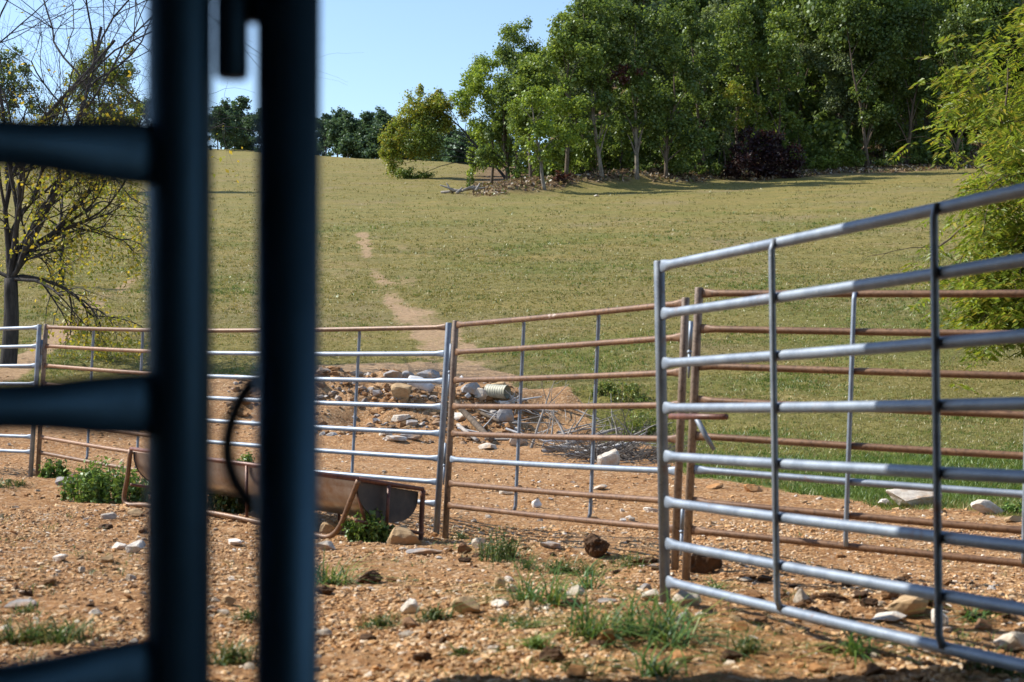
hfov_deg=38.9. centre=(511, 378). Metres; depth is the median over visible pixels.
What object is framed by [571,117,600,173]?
tree
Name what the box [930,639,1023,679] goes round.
grass tuft
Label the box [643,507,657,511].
rock
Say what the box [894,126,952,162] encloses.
bush
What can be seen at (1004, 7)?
tree
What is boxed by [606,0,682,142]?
tree
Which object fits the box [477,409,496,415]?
dead branch
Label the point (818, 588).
clod
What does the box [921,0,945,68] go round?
tree
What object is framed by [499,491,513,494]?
rock
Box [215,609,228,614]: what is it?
rock
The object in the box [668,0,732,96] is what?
tree
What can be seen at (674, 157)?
bush
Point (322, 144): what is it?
tree
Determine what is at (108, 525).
clod
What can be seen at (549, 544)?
rock
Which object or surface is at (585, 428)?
dead branch
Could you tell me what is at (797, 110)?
bush
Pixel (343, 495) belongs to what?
feed trough
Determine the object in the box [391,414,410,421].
rock
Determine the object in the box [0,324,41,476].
corral panel
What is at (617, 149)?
tree
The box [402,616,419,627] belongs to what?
rock
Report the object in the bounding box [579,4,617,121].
tree
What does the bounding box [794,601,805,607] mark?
clod
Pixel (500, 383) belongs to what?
rock
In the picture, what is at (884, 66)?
tree
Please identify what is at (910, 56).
tree
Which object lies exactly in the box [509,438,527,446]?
rock
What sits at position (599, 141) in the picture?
tree
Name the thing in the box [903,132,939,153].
bush
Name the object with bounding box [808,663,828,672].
rock
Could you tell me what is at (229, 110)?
tree
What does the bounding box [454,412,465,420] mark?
rock
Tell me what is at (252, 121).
tree
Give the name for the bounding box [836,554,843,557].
stone
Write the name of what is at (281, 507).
gate post
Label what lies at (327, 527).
rock
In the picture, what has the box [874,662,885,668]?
rock
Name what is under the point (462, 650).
grass tuft
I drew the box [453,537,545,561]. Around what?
grass tuft
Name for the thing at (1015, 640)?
rock
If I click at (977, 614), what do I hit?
clod
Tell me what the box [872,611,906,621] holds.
rock
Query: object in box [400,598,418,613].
rock
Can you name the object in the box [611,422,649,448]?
dead branch
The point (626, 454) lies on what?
brush pile
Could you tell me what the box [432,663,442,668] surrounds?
stone
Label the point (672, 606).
grass tuft
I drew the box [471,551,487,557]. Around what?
clod
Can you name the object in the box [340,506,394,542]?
weed clump
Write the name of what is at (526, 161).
tree
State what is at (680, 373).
corral panel
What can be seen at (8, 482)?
grass tuft
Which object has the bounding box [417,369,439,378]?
rock
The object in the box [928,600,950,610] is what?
clod
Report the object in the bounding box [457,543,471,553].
rock
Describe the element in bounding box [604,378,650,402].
weed clump
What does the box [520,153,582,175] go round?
bush
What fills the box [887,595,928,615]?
rock
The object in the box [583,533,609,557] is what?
clod
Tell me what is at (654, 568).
clod
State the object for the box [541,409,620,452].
dead branch
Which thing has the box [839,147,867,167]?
bush
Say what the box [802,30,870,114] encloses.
tree
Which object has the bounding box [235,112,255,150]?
tree
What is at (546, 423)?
dead branch
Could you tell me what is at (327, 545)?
rock
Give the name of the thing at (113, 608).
clod
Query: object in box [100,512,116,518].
rock
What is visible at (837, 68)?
tree
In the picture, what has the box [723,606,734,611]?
clod
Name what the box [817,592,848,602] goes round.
clod
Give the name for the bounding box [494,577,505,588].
rock
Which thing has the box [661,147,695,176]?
bush
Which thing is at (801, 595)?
rock
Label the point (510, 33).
tree
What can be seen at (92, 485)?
weed clump
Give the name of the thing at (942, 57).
tree
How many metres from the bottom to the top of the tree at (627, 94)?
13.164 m
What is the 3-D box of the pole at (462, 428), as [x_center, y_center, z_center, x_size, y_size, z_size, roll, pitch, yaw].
[-0.756,0.901,24.360,0.068,0.257,1.668,0,0,-13]
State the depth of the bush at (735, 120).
136.82 m
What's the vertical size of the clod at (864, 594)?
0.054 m
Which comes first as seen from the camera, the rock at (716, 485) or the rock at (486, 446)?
the rock at (716, 485)
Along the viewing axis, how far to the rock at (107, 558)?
8.56 m
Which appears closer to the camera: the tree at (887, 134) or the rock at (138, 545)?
the rock at (138, 545)
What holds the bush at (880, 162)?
on the ground at (762, 192)
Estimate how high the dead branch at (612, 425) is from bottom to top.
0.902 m
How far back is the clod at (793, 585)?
8.45 m
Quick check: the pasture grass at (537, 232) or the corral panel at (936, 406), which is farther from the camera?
the pasture grass at (537, 232)
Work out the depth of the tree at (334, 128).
260.28 m
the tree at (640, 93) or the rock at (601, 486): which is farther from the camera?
the tree at (640, 93)
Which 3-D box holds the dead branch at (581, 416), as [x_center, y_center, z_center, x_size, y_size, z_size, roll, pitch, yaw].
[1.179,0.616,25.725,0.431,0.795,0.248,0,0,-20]
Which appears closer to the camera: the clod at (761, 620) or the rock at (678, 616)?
the clod at (761, 620)
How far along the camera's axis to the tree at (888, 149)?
133.44 m
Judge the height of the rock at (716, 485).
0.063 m
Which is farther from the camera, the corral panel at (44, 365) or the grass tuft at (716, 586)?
the corral panel at (44, 365)
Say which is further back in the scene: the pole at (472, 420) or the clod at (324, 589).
the pole at (472, 420)
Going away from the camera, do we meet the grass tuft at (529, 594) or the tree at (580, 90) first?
the grass tuft at (529, 594)
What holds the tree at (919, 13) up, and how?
on the ground at (762, 192)
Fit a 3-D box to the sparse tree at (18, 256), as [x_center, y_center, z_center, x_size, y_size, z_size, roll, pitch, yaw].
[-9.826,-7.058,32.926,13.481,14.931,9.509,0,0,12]
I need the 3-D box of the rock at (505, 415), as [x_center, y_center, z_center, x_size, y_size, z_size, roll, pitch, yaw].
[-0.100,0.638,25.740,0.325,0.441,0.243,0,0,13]
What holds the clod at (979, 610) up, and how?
on the ground at (762, 192)
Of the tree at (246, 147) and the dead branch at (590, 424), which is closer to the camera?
the dead branch at (590, 424)
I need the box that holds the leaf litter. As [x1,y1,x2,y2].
[472,125,979,195]
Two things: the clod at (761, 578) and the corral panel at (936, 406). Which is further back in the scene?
the clod at (761, 578)
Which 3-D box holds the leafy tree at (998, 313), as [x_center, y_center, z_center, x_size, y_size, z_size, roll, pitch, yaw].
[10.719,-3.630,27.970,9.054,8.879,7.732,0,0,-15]
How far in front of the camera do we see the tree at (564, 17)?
125.92 m
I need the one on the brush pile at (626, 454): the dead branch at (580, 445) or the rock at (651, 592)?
the dead branch at (580, 445)
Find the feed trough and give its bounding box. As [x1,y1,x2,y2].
[122,447,425,540]
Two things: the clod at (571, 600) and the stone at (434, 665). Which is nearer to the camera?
the stone at (434, 665)
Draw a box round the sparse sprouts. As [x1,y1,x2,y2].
[0,510,1023,681]
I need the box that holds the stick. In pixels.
[480,411,501,422]
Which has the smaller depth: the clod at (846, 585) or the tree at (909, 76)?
the clod at (846, 585)
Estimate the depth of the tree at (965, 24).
127.16 m
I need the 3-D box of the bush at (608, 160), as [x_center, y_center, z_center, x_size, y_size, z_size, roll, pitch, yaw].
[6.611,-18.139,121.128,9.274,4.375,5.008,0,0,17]
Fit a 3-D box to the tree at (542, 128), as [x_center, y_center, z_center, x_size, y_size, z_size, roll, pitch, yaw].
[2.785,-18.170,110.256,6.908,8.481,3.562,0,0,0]
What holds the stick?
on the ground at (762, 192)
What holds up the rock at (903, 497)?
on the ground at (762, 192)
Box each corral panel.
[0,0,212,681]
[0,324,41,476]
[35,324,145,476]
[212,323,451,534]
[442,297,689,570]
[654,183,1023,672]
[668,287,1023,580]
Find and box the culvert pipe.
[484,384,510,398]
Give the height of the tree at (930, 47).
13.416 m
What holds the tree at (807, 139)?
on the ground at (762, 192)
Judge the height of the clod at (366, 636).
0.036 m
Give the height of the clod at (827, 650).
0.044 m
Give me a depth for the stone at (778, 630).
5.69 m
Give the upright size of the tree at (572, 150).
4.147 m
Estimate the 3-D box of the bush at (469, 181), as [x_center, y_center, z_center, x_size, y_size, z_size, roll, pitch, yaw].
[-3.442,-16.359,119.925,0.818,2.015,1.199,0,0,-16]
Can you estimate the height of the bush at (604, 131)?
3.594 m
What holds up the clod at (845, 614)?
on the ground at (762, 192)
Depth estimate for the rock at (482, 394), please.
26.30 m
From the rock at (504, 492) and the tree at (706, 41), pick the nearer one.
the rock at (504, 492)
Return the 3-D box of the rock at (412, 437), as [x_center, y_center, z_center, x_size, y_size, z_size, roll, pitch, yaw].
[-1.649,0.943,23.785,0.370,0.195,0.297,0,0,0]
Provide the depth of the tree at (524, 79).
115.82 m
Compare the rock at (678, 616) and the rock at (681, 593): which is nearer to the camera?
the rock at (678, 616)
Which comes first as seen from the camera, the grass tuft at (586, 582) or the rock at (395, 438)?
the grass tuft at (586, 582)
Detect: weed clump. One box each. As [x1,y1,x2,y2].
[37,458,71,477]
[58,455,144,503]
[212,494,244,513]
[236,451,254,462]
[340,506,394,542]
[478,523,523,562]
[589,378,618,396]
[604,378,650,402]
[621,409,656,435]
[1001,502,1021,513]
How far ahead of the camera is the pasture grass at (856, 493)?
36.32 m
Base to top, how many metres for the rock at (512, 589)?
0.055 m
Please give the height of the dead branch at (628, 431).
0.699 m
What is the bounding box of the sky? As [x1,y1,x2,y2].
[0,0,574,163]
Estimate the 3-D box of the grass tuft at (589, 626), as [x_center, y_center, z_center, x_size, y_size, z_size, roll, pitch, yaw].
[0.333,0.921,5.762,1.402,0.235,1.321,0,0,-18]
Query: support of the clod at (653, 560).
on the ground at (762, 192)
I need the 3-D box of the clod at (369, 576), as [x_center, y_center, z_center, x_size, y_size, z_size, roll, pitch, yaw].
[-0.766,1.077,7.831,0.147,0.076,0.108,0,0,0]
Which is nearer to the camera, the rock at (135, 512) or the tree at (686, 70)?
the rock at (135, 512)
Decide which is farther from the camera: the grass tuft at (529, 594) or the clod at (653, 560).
the clod at (653, 560)
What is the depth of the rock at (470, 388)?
26.32 m
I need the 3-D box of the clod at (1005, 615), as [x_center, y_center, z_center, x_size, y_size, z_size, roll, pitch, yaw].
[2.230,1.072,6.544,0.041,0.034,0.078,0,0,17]
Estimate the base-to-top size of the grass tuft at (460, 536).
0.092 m
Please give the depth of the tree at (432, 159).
241.35 m
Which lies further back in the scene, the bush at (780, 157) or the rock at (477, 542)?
the bush at (780, 157)
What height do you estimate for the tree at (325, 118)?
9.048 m
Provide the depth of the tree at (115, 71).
115.50 m
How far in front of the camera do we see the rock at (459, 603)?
6.42 m
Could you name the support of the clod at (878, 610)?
on the ground at (762, 192)
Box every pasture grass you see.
[0,159,1016,318]
[0,191,1023,516]
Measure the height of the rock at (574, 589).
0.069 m
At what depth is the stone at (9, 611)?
6.76 m
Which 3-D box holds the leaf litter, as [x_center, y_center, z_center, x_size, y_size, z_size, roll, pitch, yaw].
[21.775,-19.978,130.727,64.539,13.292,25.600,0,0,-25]
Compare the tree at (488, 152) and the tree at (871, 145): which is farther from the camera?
the tree at (871, 145)
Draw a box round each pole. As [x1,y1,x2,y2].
[455,400,493,441]
[456,423,477,441]
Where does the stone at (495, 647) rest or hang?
on the ground at (762, 192)
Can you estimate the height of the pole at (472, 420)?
0.645 m
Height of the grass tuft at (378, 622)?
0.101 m
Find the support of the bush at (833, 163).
on the ground at (762, 192)
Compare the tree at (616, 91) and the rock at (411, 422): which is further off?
the tree at (616, 91)
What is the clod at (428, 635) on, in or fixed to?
on the ground at (762, 192)
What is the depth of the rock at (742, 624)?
5.87 m
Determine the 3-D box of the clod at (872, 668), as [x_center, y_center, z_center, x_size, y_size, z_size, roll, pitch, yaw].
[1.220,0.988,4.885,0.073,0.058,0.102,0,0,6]
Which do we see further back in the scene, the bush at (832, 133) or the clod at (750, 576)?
the bush at (832, 133)
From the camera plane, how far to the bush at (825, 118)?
131.22 m
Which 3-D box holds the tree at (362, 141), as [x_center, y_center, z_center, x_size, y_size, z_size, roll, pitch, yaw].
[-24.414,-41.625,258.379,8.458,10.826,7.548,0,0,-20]
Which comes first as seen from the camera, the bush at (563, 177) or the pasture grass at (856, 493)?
the pasture grass at (856, 493)
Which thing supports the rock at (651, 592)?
on the ground at (762, 192)
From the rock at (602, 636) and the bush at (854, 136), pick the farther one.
the bush at (854, 136)
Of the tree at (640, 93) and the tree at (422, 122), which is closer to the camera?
the tree at (640, 93)
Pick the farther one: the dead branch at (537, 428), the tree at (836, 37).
the tree at (836, 37)
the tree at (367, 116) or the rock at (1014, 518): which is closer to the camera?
the rock at (1014, 518)
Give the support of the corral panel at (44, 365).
on the ground at (762, 192)
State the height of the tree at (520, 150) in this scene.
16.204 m
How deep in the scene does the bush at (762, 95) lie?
152.47 m
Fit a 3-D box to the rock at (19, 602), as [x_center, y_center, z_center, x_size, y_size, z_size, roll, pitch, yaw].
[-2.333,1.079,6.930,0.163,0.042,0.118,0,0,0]
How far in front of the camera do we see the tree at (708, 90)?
130.01 m
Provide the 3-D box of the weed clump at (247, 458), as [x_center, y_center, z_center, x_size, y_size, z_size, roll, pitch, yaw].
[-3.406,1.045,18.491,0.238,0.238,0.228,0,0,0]
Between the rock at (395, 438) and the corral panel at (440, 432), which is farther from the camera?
the rock at (395, 438)
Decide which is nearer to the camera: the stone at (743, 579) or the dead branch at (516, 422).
the stone at (743, 579)
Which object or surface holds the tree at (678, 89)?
on the ground at (762, 192)
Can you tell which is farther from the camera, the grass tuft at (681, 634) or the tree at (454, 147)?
the tree at (454, 147)
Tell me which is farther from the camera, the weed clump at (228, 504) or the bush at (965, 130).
the bush at (965, 130)
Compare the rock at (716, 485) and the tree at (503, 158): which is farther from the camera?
the tree at (503, 158)
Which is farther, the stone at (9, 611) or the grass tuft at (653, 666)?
the stone at (9, 611)
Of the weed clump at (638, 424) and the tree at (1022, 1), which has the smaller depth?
the weed clump at (638, 424)
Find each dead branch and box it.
[457,411,497,431]
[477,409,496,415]
[484,422,556,440]
[494,393,539,415]
[500,393,541,403]
[503,394,552,423]
[505,427,553,444]
[530,373,566,447]
[531,402,557,417]
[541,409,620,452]
[542,398,553,447]
[542,402,607,439]
[543,440,574,445]
[546,419,618,449]
[556,414,617,433]
[565,433,653,456]
[570,393,590,433]
[572,409,599,420]
[584,413,667,449]
[600,400,672,431]
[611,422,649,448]
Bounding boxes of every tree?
[0,0,363,365]
[0,43,49,190]
[25,180,141,284]
[37,40,144,183]
[131,97,145,121]
[213,97,243,146]
[213,105,237,149]
[213,124,233,148]
[214,95,255,148]
[228,114,250,149]
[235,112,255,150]
[240,114,255,151]
[320,113,334,155]
[320,136,339,154]
[323,105,347,156]
[336,109,360,157]
[347,110,375,158]
[355,123,387,158]
[361,113,407,158]
[362,106,393,158]
[373,83,504,178]
[416,135,439,160]
[435,129,462,161]
[442,128,465,163]
[444,130,470,164]
[449,50,499,182]
[459,49,530,175]
[466,138,513,166]
[472,37,523,179]
[478,135,521,166]
[488,64,528,178]
[490,16,543,168]
[503,84,593,189]
[504,54,564,177]
[512,47,562,176]
[513,150,532,169]
[523,13,607,174]
[543,33,584,141]
[545,42,606,144]
[548,141,582,173]
[551,0,629,141]
[567,0,644,178]
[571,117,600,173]
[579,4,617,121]
[581,21,618,131]
[587,135,603,175]
[604,130,634,169]
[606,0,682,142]
[606,29,658,138]
[611,0,678,179]
[618,3,685,99]
[631,0,711,115]
[637,33,720,177]
[637,126,668,168]
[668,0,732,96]
[671,0,732,174]
[673,104,709,171]
[674,1,726,121]
[687,0,750,154]
[698,122,735,170]
[709,1,769,171]
[712,78,766,168]
[727,0,787,93]
[731,0,802,134]
[751,0,816,132]
[751,8,807,165]
[765,0,832,141]
[783,110,818,168]
[786,36,871,161]
[791,28,825,99]
[795,0,886,135]
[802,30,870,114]
[811,0,874,116]
[822,0,907,165]
[837,0,1023,397]
[850,115,881,160]
[865,0,917,157]
[865,82,908,158]
[870,0,950,164]
[874,126,904,157]
[877,5,927,124]
[884,0,932,115]
[907,0,934,107]
[910,107,941,154]
[911,5,958,134]
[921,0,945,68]
[921,0,1010,166]
[930,0,960,74]
[935,0,1005,90]
[945,0,1023,146]
[958,1,1018,137]
[996,0,1023,91]
[1002,0,1023,78]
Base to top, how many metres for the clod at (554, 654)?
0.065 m
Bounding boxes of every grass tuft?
[0,477,35,489]
[0,610,128,646]
[1,599,47,615]
[211,631,254,665]
[212,601,254,623]
[240,548,448,588]
[343,608,425,631]
[377,556,665,612]
[401,599,468,624]
[426,583,786,664]
[440,642,478,656]
[446,530,480,539]
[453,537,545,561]
[467,604,562,630]
[497,546,613,576]
[515,552,649,590]
[520,631,755,681]
[527,586,857,679]
[527,654,611,672]
[553,571,770,623]
[601,545,658,569]
[687,574,754,589]
[692,626,811,660]
[748,615,956,672]
[909,594,1008,628]
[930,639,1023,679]
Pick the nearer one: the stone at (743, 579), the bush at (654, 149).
the stone at (743, 579)
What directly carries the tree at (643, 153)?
on the ground at (762, 192)
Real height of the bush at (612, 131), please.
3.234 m
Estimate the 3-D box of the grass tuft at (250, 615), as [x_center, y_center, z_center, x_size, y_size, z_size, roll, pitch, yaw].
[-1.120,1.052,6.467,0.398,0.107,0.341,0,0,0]
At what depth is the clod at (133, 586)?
7.64 m
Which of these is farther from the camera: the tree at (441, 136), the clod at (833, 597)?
the tree at (441, 136)
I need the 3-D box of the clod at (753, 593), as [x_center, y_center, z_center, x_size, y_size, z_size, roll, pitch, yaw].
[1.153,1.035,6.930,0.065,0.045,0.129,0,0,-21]
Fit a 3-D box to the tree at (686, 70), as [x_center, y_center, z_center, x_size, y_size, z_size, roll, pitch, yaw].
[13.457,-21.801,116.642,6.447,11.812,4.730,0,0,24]
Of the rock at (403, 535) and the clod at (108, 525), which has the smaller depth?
the rock at (403, 535)
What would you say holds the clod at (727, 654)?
on the ground at (762, 192)
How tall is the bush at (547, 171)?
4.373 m
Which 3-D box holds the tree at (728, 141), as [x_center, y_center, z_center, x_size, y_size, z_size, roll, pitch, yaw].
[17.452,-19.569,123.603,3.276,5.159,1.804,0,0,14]
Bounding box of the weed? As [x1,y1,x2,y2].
[492,630,559,650]
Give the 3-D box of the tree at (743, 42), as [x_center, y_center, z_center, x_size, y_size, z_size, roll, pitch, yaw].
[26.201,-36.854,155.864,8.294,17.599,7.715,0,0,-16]
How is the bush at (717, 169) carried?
on the ground at (762, 192)
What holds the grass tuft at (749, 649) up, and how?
on the ground at (762, 192)
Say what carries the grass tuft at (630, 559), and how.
on the ground at (762, 192)
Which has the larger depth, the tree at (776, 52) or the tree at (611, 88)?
the tree at (611, 88)
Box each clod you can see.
[19,590,32,595]
[40,579,55,585]
[98,523,113,528]
[108,606,118,610]
[129,584,137,588]
[319,585,335,594]
[357,570,383,583]
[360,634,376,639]
[384,577,395,581]
[413,652,431,661]
[425,632,431,638]
[438,636,446,642]
[445,548,453,552]
[458,557,471,561]
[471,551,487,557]
[538,646,564,662]
[559,598,579,606]
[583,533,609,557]
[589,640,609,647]
[633,557,649,563]
[642,557,658,562]
[651,565,658,570]
[690,554,721,573]
[720,649,744,662]
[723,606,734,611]
[743,574,756,578]
[743,589,762,597]
[754,616,767,623]
[757,575,772,581]
[780,591,789,600]
[787,583,797,587]
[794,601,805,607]
[808,606,819,612]
[809,594,817,599]
[813,587,826,590]
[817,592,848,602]
[818,644,844,653]
[840,583,850,586]
[840,611,853,619]
[852,590,870,598]
[860,598,878,606]
[864,662,885,676]
[875,608,889,613]
[881,591,897,599]
[895,577,905,581]
[901,574,910,578]
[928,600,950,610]
[943,579,955,585]
[960,609,968,616]
[967,611,981,618]
[969,608,989,614]
[1001,613,1010,618]
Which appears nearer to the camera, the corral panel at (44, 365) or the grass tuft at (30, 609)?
the grass tuft at (30, 609)
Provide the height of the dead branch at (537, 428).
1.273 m
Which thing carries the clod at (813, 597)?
on the ground at (762, 192)
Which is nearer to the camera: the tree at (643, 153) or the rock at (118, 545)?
the rock at (118, 545)
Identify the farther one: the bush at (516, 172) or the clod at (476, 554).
the bush at (516, 172)
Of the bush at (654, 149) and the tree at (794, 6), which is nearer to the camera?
the bush at (654, 149)
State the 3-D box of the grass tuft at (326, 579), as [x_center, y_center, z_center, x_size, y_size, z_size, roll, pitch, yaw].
[-0.972,1.020,8.000,1.284,0.223,1.340,0,0,-24]
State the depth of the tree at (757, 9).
134.72 m
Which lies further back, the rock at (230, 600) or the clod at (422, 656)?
the rock at (230, 600)
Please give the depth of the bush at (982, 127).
140.35 m
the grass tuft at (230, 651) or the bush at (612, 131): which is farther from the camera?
the bush at (612, 131)
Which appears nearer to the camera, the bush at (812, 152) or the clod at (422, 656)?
the clod at (422, 656)
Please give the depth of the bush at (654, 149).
127.61 m
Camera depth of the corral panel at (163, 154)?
1.12 m
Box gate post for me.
[215,0,320,681]
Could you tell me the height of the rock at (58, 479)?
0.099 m
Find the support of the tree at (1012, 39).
on the ground at (762, 192)
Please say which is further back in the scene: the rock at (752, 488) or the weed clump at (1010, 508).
the rock at (752, 488)
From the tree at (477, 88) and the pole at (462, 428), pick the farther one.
the tree at (477, 88)
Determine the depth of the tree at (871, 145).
132.26 m
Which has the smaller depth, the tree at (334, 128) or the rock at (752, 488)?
the rock at (752, 488)
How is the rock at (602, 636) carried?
on the ground at (762, 192)
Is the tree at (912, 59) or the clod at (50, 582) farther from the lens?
the tree at (912, 59)
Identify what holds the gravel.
on the ground at (762, 192)
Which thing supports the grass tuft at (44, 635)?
on the ground at (762, 192)
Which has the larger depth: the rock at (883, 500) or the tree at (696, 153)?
the tree at (696, 153)
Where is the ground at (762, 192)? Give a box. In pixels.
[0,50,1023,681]
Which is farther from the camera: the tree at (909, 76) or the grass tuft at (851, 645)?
the tree at (909, 76)
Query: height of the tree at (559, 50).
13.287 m
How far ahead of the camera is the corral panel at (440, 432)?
12.26 m
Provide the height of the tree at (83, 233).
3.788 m
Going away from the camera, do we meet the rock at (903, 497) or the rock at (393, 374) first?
the rock at (903, 497)
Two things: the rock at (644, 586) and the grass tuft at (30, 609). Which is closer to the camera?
the grass tuft at (30, 609)
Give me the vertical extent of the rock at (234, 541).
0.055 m
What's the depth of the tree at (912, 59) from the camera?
152.01 m
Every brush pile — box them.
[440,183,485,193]
[514,370,723,464]
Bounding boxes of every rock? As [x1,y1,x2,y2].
[4,599,38,608]
[52,554,68,561]
[55,477,72,484]
[89,608,102,615]
[99,554,113,562]
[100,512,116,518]
[112,542,125,549]
[125,540,144,552]
[127,508,142,515]
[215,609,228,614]
[221,596,235,605]
[228,539,241,544]
[319,540,335,550]
[319,628,331,636]
[320,520,339,533]
[379,428,392,435]
[383,370,401,377]
[383,435,406,441]
[387,525,421,544]
[391,383,411,400]
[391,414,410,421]
[400,371,414,377]
[400,434,421,439]
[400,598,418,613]
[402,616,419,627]
[406,419,417,426]
[406,548,441,554]
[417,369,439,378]
[450,596,480,613]
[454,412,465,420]
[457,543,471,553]
[461,382,479,394]
[471,538,485,548]
[475,388,487,400]
[478,443,496,448]
[491,382,505,384]
[491,599,508,607]
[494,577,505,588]
[496,402,514,422]
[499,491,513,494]
[507,584,517,592]
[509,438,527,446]
[523,600,533,607]
[532,499,541,507]
[540,541,560,547]
[566,584,584,595]
[566,664,587,676]
[593,484,606,488]
[596,629,614,642]
[597,449,619,465]
[598,598,616,603]
[640,583,651,589]
[641,589,658,600]
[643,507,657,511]
[672,590,700,605]
[673,649,693,662]
[675,612,689,621]
[706,483,723,488]
[730,621,748,631]
[744,484,762,491]
[793,588,808,602]
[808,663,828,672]
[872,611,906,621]
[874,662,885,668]
[878,499,889,505]
[886,489,932,506]
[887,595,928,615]
[931,609,948,626]
[962,660,981,669]
[971,499,1004,513]
[974,618,991,629]
[993,632,1023,651]
[1004,515,1020,522]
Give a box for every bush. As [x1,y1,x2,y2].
[466,169,474,186]
[502,157,544,180]
[511,149,532,173]
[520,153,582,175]
[532,139,592,177]
[542,132,642,171]
[553,169,572,181]
[592,116,632,144]
[599,121,632,140]
[603,134,640,169]
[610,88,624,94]
[612,133,673,163]
[630,155,659,171]
[659,127,726,159]
[659,143,699,164]
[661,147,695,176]
[684,114,727,149]
[692,107,752,135]
[695,151,727,164]
[695,157,725,175]
[703,129,759,163]
[720,125,807,178]
[726,87,769,112]
[726,108,790,134]
[759,90,820,121]
[759,107,845,154]
[775,105,820,145]
[798,136,858,168]
[806,116,866,159]
[807,144,841,170]
[813,120,879,142]
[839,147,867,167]
[872,152,904,166]
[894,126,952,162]
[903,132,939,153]
[906,148,949,165]
[915,130,977,163]
[953,120,979,135]
[967,108,1023,135]
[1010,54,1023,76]
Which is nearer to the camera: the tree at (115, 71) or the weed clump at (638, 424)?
the weed clump at (638, 424)
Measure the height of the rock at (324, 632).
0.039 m
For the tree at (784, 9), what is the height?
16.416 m
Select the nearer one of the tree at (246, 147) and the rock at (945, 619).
the rock at (945, 619)
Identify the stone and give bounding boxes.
[5,608,14,613]
[78,566,84,572]
[125,574,135,580]
[243,662,253,668]
[378,666,389,671]
[398,630,413,637]
[403,663,412,667]
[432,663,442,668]
[487,645,499,649]
[504,576,512,581]
[729,615,742,621]
[739,577,751,581]
[774,628,782,633]
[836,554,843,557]
[943,627,951,631]
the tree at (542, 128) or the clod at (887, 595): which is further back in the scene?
the tree at (542, 128)
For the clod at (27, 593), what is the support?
on the ground at (762, 192)
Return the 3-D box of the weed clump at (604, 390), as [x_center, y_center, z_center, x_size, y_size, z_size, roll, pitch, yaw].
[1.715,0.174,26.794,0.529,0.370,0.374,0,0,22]
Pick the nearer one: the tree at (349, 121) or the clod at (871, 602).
the clod at (871, 602)
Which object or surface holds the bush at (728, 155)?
on the ground at (762, 192)
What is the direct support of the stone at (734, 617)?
on the ground at (762, 192)
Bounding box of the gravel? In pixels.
[0,366,1023,681]
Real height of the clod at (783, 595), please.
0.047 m
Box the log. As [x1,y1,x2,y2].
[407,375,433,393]
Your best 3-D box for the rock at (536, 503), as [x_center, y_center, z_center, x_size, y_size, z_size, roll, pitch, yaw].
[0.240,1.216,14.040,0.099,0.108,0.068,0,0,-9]
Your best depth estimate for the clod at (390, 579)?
7.91 m
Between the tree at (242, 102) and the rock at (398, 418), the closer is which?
the rock at (398, 418)
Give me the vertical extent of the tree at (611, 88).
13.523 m
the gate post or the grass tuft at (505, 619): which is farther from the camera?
the grass tuft at (505, 619)
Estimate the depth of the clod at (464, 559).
9.41 m
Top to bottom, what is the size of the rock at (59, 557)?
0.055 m
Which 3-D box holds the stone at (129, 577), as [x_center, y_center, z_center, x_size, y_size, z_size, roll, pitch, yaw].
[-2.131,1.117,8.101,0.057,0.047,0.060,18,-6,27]
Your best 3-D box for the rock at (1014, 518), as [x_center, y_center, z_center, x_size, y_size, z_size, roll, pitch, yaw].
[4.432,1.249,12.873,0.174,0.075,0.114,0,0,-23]
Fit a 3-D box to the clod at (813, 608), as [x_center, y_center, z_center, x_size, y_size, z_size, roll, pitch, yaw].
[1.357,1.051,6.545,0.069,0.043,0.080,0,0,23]
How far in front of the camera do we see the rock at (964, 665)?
4.87 m
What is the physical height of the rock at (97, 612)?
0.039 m
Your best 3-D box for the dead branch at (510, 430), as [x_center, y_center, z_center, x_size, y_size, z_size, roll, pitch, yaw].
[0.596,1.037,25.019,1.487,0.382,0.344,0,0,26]
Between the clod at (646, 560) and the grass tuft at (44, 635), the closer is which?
the grass tuft at (44, 635)
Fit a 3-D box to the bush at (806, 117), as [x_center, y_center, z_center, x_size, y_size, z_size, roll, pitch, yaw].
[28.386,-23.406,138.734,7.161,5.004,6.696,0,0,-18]
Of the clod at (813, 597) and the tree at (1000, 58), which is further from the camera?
the tree at (1000, 58)
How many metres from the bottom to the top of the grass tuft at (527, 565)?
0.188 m
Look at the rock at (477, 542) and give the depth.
10.60 m
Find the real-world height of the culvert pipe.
0.275 m
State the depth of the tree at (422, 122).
146.00 m
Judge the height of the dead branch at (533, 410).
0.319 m
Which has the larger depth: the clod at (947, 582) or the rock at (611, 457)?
the rock at (611, 457)
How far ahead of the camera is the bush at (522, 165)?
152.39 m
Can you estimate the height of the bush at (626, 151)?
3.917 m
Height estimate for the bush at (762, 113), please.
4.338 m
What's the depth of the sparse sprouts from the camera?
5.49 m
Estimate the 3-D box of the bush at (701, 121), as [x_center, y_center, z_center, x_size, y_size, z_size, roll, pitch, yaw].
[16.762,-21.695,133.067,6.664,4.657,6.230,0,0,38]
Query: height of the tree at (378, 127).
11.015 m
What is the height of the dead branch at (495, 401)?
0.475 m
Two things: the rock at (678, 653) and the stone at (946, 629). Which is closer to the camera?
the rock at (678, 653)

